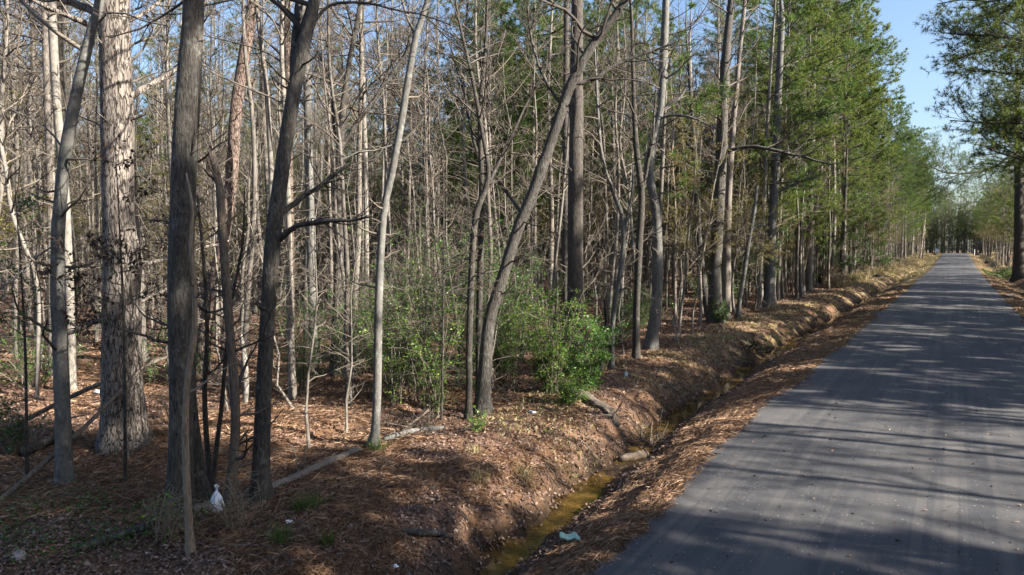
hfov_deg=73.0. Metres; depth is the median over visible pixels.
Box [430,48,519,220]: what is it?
pine tree
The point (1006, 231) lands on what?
budding tree
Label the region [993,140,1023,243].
bare tree
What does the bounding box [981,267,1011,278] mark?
verge grass
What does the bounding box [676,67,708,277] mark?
bare tree
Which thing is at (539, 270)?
sapling
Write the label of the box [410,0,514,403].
bare tree
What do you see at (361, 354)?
green shrub
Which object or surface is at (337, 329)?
green sapling
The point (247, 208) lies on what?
bare tree
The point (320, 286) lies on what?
sapling
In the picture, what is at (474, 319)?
sapling
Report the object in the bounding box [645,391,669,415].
bare roots
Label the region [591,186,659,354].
sapling
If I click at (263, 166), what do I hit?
bare tree
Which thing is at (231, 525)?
green shrub
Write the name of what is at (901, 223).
bare tree
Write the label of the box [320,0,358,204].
bare tree
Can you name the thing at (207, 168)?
budding tree
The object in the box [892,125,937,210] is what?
pine tree
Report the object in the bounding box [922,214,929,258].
dead tree
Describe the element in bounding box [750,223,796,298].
sapling
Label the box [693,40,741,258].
bare tree
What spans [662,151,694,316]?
sapling
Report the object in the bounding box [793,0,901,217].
pine tree
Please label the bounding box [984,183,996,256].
bare tree
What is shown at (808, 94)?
pine tree
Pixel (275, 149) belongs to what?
bare tree
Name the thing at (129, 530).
fallen log
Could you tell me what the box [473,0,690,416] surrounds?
bare tree
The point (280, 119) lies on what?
bare tree
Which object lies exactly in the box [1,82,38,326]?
bare tree
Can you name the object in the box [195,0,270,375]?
pine tree
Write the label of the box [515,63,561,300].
pine tree
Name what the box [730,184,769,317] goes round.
sapling
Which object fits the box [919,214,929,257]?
dead tree
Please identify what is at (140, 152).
bare tree
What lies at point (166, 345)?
sapling
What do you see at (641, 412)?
bare roots
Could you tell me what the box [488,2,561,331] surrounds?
bare tree
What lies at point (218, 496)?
plastic bag
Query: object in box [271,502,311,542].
stick
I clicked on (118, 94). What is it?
pine tree
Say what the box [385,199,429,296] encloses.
sapling
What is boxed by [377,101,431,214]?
bare tree
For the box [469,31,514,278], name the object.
pine tree
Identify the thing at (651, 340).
bare tree
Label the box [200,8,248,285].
bare tree
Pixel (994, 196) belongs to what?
pine tree
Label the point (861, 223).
pine tree
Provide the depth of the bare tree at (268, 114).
14.77 m
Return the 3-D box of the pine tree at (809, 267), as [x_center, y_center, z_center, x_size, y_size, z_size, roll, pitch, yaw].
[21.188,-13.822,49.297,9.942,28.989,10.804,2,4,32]
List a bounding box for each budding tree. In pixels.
[0,54,81,301]
[0,86,53,245]
[0,118,36,262]
[0,145,30,254]
[0,157,37,307]
[0,197,14,259]
[3,129,94,254]
[36,127,101,247]
[72,99,169,233]
[79,127,169,343]
[88,122,168,255]
[145,170,213,277]
[150,74,260,308]
[200,148,247,257]
[509,152,583,313]
[514,51,624,270]
[583,107,634,302]
[583,122,612,297]
[633,36,728,322]
[635,71,712,286]
[636,93,690,272]
[651,174,708,298]
[657,85,770,326]
[662,102,729,332]
[681,115,738,272]
[702,117,767,312]
[732,90,809,303]
[732,174,793,309]
[733,150,781,303]
[781,209,816,296]
[815,136,866,286]
[827,186,866,256]
[836,178,860,251]
[850,157,885,265]
[857,168,881,259]
[859,168,892,264]
[861,198,893,260]
[869,208,902,251]
[875,184,902,266]
[876,205,906,261]
[880,186,899,254]
[882,198,904,261]
[971,208,985,253]
[974,213,993,255]
[976,184,1004,262]
[984,189,1013,265]
[985,216,1001,259]
[986,205,1001,259]
[995,189,1013,267]
[998,207,1013,239]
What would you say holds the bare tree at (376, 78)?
on the ground at (544, 508)
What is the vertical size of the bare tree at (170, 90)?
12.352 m
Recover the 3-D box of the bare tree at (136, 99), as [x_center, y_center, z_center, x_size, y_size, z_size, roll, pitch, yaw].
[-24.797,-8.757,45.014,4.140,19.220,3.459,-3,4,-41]
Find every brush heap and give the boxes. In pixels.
[355,389,478,440]
[474,368,543,403]
[613,410,678,448]
[731,330,782,356]
[757,298,793,312]
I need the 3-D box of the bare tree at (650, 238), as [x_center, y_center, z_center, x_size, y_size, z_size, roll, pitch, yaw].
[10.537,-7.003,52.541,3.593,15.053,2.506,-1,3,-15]
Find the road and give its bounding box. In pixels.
[586,253,1023,574]
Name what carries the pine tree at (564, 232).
on the ground at (544, 508)
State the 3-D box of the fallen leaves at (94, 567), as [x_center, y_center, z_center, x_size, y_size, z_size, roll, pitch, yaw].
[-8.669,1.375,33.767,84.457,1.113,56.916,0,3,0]
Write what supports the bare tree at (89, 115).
on the ground at (544, 508)
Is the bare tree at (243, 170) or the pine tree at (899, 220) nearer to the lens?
the bare tree at (243, 170)
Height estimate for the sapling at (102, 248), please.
4.854 m
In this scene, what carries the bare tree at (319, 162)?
on the ground at (544, 508)
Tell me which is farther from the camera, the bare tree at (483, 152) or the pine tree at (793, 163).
the pine tree at (793, 163)
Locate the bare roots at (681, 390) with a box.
[669,379,694,398]
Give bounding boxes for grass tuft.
[259,517,301,546]
[279,488,336,514]
[316,528,337,546]
[365,434,389,452]
[465,442,485,455]
[468,463,494,486]
[512,458,536,488]
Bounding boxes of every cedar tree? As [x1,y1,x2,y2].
[706,215,753,296]
[721,177,785,298]
[722,201,783,295]
[792,176,856,281]
[793,243,817,281]
[818,243,827,276]
[835,184,878,275]
[857,206,899,269]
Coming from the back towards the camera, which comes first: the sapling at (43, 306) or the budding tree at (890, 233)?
the budding tree at (890, 233)
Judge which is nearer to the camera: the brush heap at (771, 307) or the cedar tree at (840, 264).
the brush heap at (771, 307)
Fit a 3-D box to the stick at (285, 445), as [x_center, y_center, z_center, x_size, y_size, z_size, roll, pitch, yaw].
[-3.531,2.350,10.496,0.933,0.470,0.381,1,3,10]
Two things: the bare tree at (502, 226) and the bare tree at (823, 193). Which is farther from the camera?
the bare tree at (823, 193)
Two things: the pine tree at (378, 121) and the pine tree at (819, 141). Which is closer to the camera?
the pine tree at (378, 121)
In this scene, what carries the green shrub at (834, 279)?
on the ground at (544, 508)
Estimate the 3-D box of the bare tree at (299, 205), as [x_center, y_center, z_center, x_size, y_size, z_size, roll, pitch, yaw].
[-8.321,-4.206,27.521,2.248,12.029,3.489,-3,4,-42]
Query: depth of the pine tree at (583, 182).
44.05 m
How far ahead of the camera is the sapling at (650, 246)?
36.42 m
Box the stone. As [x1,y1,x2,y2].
[10,550,26,560]
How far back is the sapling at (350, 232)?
36.80 m
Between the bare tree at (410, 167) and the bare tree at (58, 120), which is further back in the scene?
the bare tree at (410, 167)
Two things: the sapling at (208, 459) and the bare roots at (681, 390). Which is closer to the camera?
the sapling at (208, 459)
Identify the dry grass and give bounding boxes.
[880,253,940,280]
[972,252,1023,295]
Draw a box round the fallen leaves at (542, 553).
[503,304,887,574]
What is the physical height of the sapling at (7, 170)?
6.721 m
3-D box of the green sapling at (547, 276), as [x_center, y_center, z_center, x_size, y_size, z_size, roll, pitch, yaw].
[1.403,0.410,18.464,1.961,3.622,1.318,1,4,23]
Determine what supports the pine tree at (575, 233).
on the ground at (544, 508)
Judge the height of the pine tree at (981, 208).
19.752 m
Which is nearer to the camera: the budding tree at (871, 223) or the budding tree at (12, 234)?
the budding tree at (12, 234)
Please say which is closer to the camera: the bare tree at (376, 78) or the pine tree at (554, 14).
the bare tree at (376, 78)
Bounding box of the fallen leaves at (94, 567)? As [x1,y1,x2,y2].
[0,279,891,574]
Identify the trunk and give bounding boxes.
[240,334,248,403]
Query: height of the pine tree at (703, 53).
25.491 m
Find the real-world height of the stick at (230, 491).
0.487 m
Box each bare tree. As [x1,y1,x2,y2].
[0,0,43,359]
[0,0,50,304]
[0,0,74,307]
[0,0,78,337]
[0,0,78,370]
[0,0,81,373]
[0,0,86,285]
[0,0,89,304]
[0,0,97,287]
[0,0,174,484]
[0,1,43,312]
[0,3,40,331]
[0,7,50,313]
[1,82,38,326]
[2,199,9,291]
[4,70,45,289]
[5,39,83,294]
[6,47,45,260]
[8,4,65,174]
[24,1,100,389]
[25,72,91,226]
[32,4,98,242]
[49,0,471,503]
[55,6,144,332]
[55,141,84,267]
[57,0,181,359]
[64,28,100,305]
[65,1,101,311]
[67,11,142,341]
[69,83,100,315]
[70,51,99,301]
[70,105,101,230]
[81,0,156,197]
[91,69,153,168]
[96,0,209,297]
[97,9,156,254]
[102,0,256,518]
[130,1,179,279]
[135,0,244,321]
[136,1,220,218]
[138,76,163,267]
[139,104,168,308]
[139,105,168,289]
[141,72,168,281]
[143,0,180,128]
[143,29,231,503]
[144,13,209,215]
[147,10,201,151]
[148,0,250,262]
[154,0,212,104]
[156,0,250,319]
[156,69,242,310]
[160,0,227,264]
[166,1,251,363]
[176,0,320,399]
[178,0,241,336]
[196,50,245,327]
[196,127,214,272]
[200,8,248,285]
[202,28,264,322]
[207,23,280,350]
[209,0,278,314]
[216,111,242,288]
[222,86,251,279]
[223,0,293,281]
[224,0,276,305]
[227,92,258,284]
[239,0,287,372]
[239,110,276,283]
[240,16,276,251]
[245,0,295,315]
[245,64,296,290]
[246,1,331,371]
[254,52,281,293]
[259,29,303,245]
[262,0,345,342]
[262,5,293,267]
[263,0,346,313]
[267,0,430,376]
[267,35,327,256]
[278,0,403,407]
[289,0,378,396]
[292,0,349,364]
[293,76,333,258]
[294,88,347,298]
[294,115,318,294]
[303,0,419,369]
[304,53,354,303]
[310,1,353,323]
[311,64,324,287]
[313,0,346,295]
[318,0,394,333]
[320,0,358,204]
[321,0,459,447]
[329,0,406,351]
[331,76,380,271]
[334,1,391,310]
[345,71,357,272]
[355,0,418,303]
[356,0,437,303]
[364,0,421,288]
[367,95,380,282]
[368,0,448,307]
[369,119,398,251]
[372,0,447,304]
[374,0,487,334]
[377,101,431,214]
[384,45,441,340]
[391,0,453,307]
[391,0,593,419]
[392,8,471,357]
[393,0,514,321]
[404,0,472,319]
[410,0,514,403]
[432,5,482,231]
[437,0,547,379]
[437,35,505,240]
[439,164,466,289]
[449,0,517,303]
[469,15,528,330]
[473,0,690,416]
[484,18,515,283]
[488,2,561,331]
[494,0,589,322]
[495,45,507,254]
[505,101,529,284]
[508,0,604,352]
[523,137,547,298]
[524,10,592,332]
[556,95,594,169]
[558,8,594,141]
[583,0,643,319]
[583,0,676,334]
[583,40,615,277]
[583,81,624,268]
[585,20,656,299]
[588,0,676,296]
[591,0,660,331]
[592,0,676,357]
[592,29,671,333]
[614,0,727,350]
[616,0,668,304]
[624,1,667,300]
[624,96,657,296]
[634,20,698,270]
[634,118,655,264]
[635,62,685,307]
[639,2,684,314]
[659,75,682,288]
[660,0,705,309]
[666,2,712,316]
[667,0,750,254]
[668,0,737,313]
[674,44,738,270]
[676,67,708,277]
[677,15,703,287]
[685,0,875,323]
[687,4,757,164]
[688,0,745,259]
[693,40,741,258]
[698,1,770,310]
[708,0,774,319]
[732,0,775,306]
[751,0,839,307]
[759,29,791,285]
[772,66,815,292]
[782,19,826,298]
[793,138,838,291]
[805,122,837,276]
[806,86,834,286]
[816,67,855,288]
[839,118,858,285]
[859,175,904,263]
[861,158,883,251]
[881,177,900,257]
[885,166,905,253]
[893,164,907,260]
[894,198,909,252]
[981,172,999,258]
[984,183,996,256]
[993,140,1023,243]
[999,175,1013,264]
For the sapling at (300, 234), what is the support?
on the ground at (544, 508)
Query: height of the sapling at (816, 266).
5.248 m
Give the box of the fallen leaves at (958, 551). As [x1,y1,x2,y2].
[617,304,1023,574]
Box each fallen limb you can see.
[0,357,163,500]
[1,350,167,433]
[400,401,436,430]
[664,309,680,346]
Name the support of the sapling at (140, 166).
on the ground at (544, 508)
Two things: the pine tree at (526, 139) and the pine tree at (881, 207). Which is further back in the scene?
the pine tree at (881, 207)
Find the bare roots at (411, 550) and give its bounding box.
[378,538,455,574]
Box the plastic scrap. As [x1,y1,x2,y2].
[560,531,580,540]
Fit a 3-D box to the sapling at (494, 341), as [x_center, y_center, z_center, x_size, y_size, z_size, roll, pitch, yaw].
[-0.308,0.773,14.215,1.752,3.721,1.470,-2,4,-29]
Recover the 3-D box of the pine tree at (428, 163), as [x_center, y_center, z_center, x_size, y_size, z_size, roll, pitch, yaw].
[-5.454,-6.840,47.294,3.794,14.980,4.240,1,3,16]
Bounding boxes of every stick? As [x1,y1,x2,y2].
[46,475,96,525]
[215,526,309,562]
[217,480,239,512]
[219,412,247,450]
[271,431,304,460]
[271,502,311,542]
[345,454,390,483]
[416,468,440,501]
[532,435,566,470]
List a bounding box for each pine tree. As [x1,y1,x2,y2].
[0,0,232,455]
[25,2,99,290]
[74,112,99,283]
[132,13,204,313]
[137,118,169,282]
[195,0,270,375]
[225,70,263,258]
[256,63,300,175]
[272,0,304,340]
[311,9,370,128]
[312,24,356,267]
[367,18,420,295]
[406,82,441,242]
[415,0,530,240]
[422,0,557,268]
[428,0,548,257]
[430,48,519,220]
[434,113,468,293]
[440,95,509,236]
[446,0,603,309]
[456,92,515,253]
[460,0,609,317]
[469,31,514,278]
[496,40,561,229]
[497,107,561,242]
[503,0,644,345]
[513,0,648,162]
[513,5,590,294]
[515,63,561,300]
[533,0,593,371]
[537,104,610,219]
[558,1,659,298]
[559,0,678,288]
[562,13,668,283]
[583,0,619,293]
[597,104,657,292]
[602,81,633,266]
[606,0,734,327]
[633,88,688,230]
[635,97,702,256]
[641,34,709,303]
[654,68,713,291]
[664,111,714,291]
[672,116,715,266]
[692,0,760,283]
[696,0,844,308]
[699,0,870,216]
[702,102,760,297]
[703,71,781,280]
[706,81,763,285]
[709,34,834,292]
[732,94,812,239]
[734,74,830,228]
[735,3,797,133]
[737,0,845,300]
[742,0,892,291]
[767,0,852,294]
[782,95,858,296]
[783,43,840,288]
[787,0,859,242]
[789,0,909,284]
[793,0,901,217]
[810,0,885,285]
[816,19,888,169]
[827,126,880,275]
[827,140,882,254]
[828,55,876,231]
[831,39,902,271]
[836,117,890,272]
[840,20,912,271]
[851,140,913,267]
[863,92,931,265]
[867,137,902,266]
[871,122,920,262]
[882,134,932,258]
[883,130,917,260]
[888,177,911,257]
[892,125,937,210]
[892,125,938,256]
[893,170,923,259]
[894,57,1023,281]
[894,158,924,253]
[897,206,917,241]
[904,142,938,256]
[906,198,929,250]
[907,167,934,255]
[908,166,927,255]
[913,0,1023,187]
[916,158,936,252]
[918,169,939,251]
[922,173,940,250]
[962,0,1023,153]
[971,181,997,255]
[972,191,988,254]
[973,176,997,247]
[974,167,1013,264]
[982,150,1023,266]
[982,170,1007,256]
[988,173,1011,259]
[988,178,1013,261]
[991,170,1023,242]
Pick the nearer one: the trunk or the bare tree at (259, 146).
the trunk
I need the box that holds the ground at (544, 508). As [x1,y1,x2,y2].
[0,250,1023,574]
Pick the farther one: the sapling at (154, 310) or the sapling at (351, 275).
the sapling at (351, 275)
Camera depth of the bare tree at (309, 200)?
19.09 m
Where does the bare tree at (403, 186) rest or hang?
on the ground at (544, 508)
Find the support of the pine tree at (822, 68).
on the ground at (544, 508)
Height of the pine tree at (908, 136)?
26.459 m
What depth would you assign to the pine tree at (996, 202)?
104.88 m
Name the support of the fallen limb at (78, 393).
on the ground at (544, 508)
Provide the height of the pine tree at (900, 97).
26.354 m
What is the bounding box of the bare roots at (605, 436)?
[585,428,630,461]
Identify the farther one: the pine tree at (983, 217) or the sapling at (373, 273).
the pine tree at (983, 217)
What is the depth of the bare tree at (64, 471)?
9.17 m
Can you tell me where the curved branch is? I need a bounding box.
[397,527,453,539]
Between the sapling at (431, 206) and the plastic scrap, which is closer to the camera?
the plastic scrap
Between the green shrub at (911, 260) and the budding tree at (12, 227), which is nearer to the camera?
the budding tree at (12, 227)
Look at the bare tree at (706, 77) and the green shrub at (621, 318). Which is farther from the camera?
the bare tree at (706, 77)
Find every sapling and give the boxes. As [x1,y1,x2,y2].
[0,82,41,399]
[0,144,100,368]
[0,160,44,343]
[0,185,118,474]
[0,215,31,305]
[2,138,75,367]
[36,137,221,483]
[70,135,101,308]
[75,229,100,334]
[76,184,101,295]
[76,192,150,344]
[76,211,101,310]
[93,304,168,460]
[100,145,165,311]
[133,69,256,367]
[135,134,166,333]
[140,174,205,319]
[141,136,263,411]
[142,111,218,350]
[142,204,168,328]
[144,145,233,310]
[144,240,167,336]
[172,165,238,555]
[195,159,262,307]
[195,195,262,492]
[196,113,223,259]
[196,162,305,434]
[196,170,323,408]
[196,186,267,488]
[198,206,232,299]
[219,227,260,316]
[252,249,296,338]
[253,200,304,337]
[258,102,329,321]
[262,139,331,306]
[274,141,368,447]
[293,214,333,370]
[294,198,370,381]
[296,192,334,302]
[298,150,432,433]
[301,291,361,380]
[317,196,333,297]
[319,235,369,333]
[322,82,399,288]
[325,200,411,371]
[333,116,379,281]
[351,271,421,383]
[354,240,447,405]
[356,224,417,352]
[359,174,402,282]
[365,281,434,396]
[374,170,401,295]
[377,146,452,330]
[383,123,465,348]
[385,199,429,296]
[386,208,447,323]
[386,293,466,416]
[387,79,493,386]
[390,162,450,303]
[393,164,405,276]
[395,106,467,336]
[411,134,517,419]
[420,236,518,392]
[422,155,452,261]
[445,170,476,281]
[446,199,464,297]
[447,199,494,325]
[451,110,565,366]
[453,59,566,359]
[453,269,509,366]
[455,236,530,391]
[458,140,539,336]
[474,282,541,393]
[493,207,523,284]
[516,111,627,348]
[516,205,548,304]
[522,223,558,305]
[525,227,547,315]
[534,235,603,359]
[553,118,630,324]
[554,194,609,298]
[575,262,631,369]
[582,34,665,368]
[583,218,615,331]
[583,233,613,314]
[584,188,618,295]
[585,205,612,292]
[590,164,651,295]
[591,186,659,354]
[611,228,647,311]
[627,203,651,289]
[627,236,648,299]
[632,184,672,293]
[634,121,677,281]
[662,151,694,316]
[666,136,719,333]
[710,175,773,301]
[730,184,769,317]
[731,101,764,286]
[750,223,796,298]
[782,222,804,290]
[798,230,824,289]
[815,203,837,283]
[846,185,867,274]
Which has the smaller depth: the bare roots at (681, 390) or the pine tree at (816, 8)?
the bare roots at (681, 390)
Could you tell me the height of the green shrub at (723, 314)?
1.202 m
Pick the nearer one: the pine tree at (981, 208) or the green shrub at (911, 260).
the green shrub at (911, 260)
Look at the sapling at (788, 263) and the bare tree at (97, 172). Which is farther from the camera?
the sapling at (788, 263)
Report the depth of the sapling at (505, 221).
20.67 m
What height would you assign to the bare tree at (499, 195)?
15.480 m
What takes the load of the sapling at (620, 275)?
on the ground at (544, 508)
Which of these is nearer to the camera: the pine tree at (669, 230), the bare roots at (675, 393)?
the bare roots at (675, 393)
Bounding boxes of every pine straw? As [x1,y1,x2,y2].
[0,343,732,574]
[521,284,914,574]
[981,274,1023,322]
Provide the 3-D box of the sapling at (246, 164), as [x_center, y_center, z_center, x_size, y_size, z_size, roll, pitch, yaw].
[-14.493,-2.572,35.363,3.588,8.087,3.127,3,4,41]
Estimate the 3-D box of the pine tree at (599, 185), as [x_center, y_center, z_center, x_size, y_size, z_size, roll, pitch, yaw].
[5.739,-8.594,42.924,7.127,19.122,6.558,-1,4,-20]
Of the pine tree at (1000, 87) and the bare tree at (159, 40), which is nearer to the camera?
the bare tree at (159, 40)
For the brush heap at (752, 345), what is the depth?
23.45 m
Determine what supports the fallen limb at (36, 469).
on the ground at (544, 508)
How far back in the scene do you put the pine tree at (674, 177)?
44.02 m
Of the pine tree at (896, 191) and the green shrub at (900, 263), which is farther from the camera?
the pine tree at (896, 191)
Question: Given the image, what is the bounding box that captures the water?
[479,273,911,574]
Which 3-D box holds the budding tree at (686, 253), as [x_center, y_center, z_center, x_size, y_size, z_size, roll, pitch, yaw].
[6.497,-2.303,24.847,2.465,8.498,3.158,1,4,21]
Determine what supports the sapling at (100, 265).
on the ground at (544, 508)
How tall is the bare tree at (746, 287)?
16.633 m
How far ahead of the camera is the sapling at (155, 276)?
26.47 m
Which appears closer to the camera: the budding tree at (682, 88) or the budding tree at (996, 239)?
the budding tree at (682, 88)
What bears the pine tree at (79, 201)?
on the ground at (544, 508)
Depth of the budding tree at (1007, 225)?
98.43 m
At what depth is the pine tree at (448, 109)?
31.34 m
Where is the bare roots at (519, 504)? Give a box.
[492,483,547,530]
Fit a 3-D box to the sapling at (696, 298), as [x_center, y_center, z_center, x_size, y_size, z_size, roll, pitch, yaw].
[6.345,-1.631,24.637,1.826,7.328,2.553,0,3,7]
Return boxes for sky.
[0,0,1023,251]
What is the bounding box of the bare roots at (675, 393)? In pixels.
[662,384,683,405]
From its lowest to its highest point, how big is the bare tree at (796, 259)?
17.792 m
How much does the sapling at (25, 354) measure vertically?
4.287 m
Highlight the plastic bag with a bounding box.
[210,484,224,512]
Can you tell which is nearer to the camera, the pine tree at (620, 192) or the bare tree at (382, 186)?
the bare tree at (382, 186)
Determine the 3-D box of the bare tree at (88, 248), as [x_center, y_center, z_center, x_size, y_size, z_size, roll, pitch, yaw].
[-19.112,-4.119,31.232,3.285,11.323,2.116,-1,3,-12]
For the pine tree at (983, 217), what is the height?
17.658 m
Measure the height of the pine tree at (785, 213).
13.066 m
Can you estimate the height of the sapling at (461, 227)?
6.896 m
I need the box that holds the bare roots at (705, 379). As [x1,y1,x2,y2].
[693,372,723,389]
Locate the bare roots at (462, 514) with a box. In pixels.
[436,510,482,558]
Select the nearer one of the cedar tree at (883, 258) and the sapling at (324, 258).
the sapling at (324, 258)
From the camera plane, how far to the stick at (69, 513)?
8.34 m
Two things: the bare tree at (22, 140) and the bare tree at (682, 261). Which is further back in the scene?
the bare tree at (22, 140)
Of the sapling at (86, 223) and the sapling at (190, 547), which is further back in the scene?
the sapling at (86, 223)
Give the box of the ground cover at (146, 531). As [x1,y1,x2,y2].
[0,455,292,574]
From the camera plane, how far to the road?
9.99 m
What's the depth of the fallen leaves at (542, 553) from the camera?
11.42 m
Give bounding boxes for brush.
[821,251,925,287]
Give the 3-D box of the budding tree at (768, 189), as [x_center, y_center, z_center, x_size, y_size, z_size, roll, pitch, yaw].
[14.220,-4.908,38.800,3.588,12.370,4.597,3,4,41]
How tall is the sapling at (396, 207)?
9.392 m
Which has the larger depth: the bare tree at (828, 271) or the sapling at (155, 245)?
the bare tree at (828, 271)
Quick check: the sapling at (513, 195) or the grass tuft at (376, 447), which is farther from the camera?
the sapling at (513, 195)
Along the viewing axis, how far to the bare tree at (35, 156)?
20.16 m
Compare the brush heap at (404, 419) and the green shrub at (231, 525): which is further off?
the brush heap at (404, 419)
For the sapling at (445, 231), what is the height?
7.176 m
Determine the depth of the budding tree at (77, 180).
37.76 m
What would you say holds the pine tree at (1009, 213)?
on the ground at (544, 508)
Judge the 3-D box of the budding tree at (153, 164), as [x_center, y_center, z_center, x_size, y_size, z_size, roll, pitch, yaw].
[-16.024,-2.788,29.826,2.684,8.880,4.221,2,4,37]
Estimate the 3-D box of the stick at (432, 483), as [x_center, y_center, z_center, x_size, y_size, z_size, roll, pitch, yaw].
[-1.019,2.563,9.133,0.264,0.306,0.750,-2,4,-34]
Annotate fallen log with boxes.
[18,431,74,456]
[73,509,182,552]
[192,438,361,512]
[382,411,443,440]
[565,387,625,426]
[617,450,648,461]
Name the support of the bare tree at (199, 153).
on the ground at (544, 508)
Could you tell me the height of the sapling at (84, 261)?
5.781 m
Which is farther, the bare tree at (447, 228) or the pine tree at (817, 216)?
the bare tree at (447, 228)
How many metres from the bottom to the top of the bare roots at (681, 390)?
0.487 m
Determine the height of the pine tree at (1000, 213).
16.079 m
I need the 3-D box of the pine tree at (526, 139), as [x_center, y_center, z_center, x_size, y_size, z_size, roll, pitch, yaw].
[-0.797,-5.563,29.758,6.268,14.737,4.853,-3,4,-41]
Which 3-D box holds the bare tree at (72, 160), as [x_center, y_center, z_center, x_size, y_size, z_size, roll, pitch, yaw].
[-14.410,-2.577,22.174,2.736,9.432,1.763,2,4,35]
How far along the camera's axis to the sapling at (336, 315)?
16.75 m
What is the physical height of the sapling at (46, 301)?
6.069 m
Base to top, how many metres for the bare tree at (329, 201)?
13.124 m
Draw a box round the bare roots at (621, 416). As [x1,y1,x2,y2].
[608,413,635,443]
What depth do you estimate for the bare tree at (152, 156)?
51.66 m
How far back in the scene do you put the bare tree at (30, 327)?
25.38 m
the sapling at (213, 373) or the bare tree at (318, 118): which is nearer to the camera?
the sapling at (213, 373)
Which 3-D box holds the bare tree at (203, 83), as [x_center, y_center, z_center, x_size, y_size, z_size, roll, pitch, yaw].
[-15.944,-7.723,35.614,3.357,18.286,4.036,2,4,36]
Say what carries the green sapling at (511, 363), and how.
on the ground at (544, 508)
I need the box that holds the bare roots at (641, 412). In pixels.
[629,402,657,424]
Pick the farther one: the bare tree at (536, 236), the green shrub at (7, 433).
the bare tree at (536, 236)
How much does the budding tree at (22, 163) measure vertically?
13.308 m
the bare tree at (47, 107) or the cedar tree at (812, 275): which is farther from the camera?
the cedar tree at (812, 275)
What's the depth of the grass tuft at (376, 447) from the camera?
10.81 m
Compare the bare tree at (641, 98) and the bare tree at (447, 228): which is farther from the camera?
the bare tree at (447, 228)
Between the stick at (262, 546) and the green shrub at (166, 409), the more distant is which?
the green shrub at (166, 409)
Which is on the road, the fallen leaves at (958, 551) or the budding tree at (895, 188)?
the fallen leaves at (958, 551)
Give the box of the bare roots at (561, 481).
[535,462,572,498]
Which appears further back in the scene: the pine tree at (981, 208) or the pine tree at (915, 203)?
the pine tree at (981, 208)
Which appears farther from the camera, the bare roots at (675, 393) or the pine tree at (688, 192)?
the pine tree at (688, 192)
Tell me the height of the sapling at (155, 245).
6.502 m
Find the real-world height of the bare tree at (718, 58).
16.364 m
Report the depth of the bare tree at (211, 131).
23.45 m
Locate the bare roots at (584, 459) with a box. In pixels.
[568,439,604,474]
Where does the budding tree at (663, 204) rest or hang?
on the ground at (544, 508)
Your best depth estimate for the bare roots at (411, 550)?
7.75 m
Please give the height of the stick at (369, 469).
0.338 m
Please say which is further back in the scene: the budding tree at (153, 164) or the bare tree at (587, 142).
the bare tree at (587, 142)
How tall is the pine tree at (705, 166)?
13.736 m
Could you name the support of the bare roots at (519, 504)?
hanging from the ground at (544, 508)
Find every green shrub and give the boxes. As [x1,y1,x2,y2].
[0,315,92,389]
[0,389,53,455]
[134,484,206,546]
[142,316,223,381]
[145,376,218,434]
[192,469,266,533]
[250,274,343,391]
[295,270,404,361]
[318,271,435,378]
[332,290,447,389]
[343,196,501,407]
[389,212,551,368]
[428,263,517,358]
[453,246,552,387]
[466,405,487,432]
[504,264,603,394]
[542,368,597,405]
[557,313,631,392]
[590,294,647,346]
[613,283,678,328]
[686,272,746,304]
[706,296,732,323]
[821,263,851,287]
[857,258,875,274]
[873,257,898,271]
[890,256,910,267]
[903,253,919,265]
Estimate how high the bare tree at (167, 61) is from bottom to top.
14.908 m
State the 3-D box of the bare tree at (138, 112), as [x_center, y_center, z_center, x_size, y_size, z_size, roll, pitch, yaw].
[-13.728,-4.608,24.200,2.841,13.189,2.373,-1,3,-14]
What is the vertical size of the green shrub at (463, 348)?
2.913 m
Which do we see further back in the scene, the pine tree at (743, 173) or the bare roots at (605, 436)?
the pine tree at (743, 173)
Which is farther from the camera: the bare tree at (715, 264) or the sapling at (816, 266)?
the sapling at (816, 266)
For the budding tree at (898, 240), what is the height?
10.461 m
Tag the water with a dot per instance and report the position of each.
(577, 500)
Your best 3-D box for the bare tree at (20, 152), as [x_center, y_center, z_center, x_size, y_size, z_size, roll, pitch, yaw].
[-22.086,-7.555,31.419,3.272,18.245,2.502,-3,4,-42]
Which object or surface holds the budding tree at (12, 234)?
on the ground at (544, 508)
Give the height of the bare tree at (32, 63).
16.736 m
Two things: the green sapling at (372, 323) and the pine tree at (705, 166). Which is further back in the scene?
the pine tree at (705, 166)
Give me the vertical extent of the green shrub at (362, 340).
2.674 m
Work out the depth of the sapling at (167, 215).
25.68 m
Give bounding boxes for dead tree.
[197,151,296,508]
[597,289,625,369]
[818,90,836,282]
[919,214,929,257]
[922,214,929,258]
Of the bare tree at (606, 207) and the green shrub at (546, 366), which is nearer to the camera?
the green shrub at (546, 366)
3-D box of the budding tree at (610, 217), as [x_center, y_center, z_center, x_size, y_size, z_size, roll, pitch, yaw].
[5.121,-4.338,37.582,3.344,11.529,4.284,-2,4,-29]
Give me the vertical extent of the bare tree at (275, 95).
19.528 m
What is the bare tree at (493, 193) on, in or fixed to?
on the ground at (544, 508)

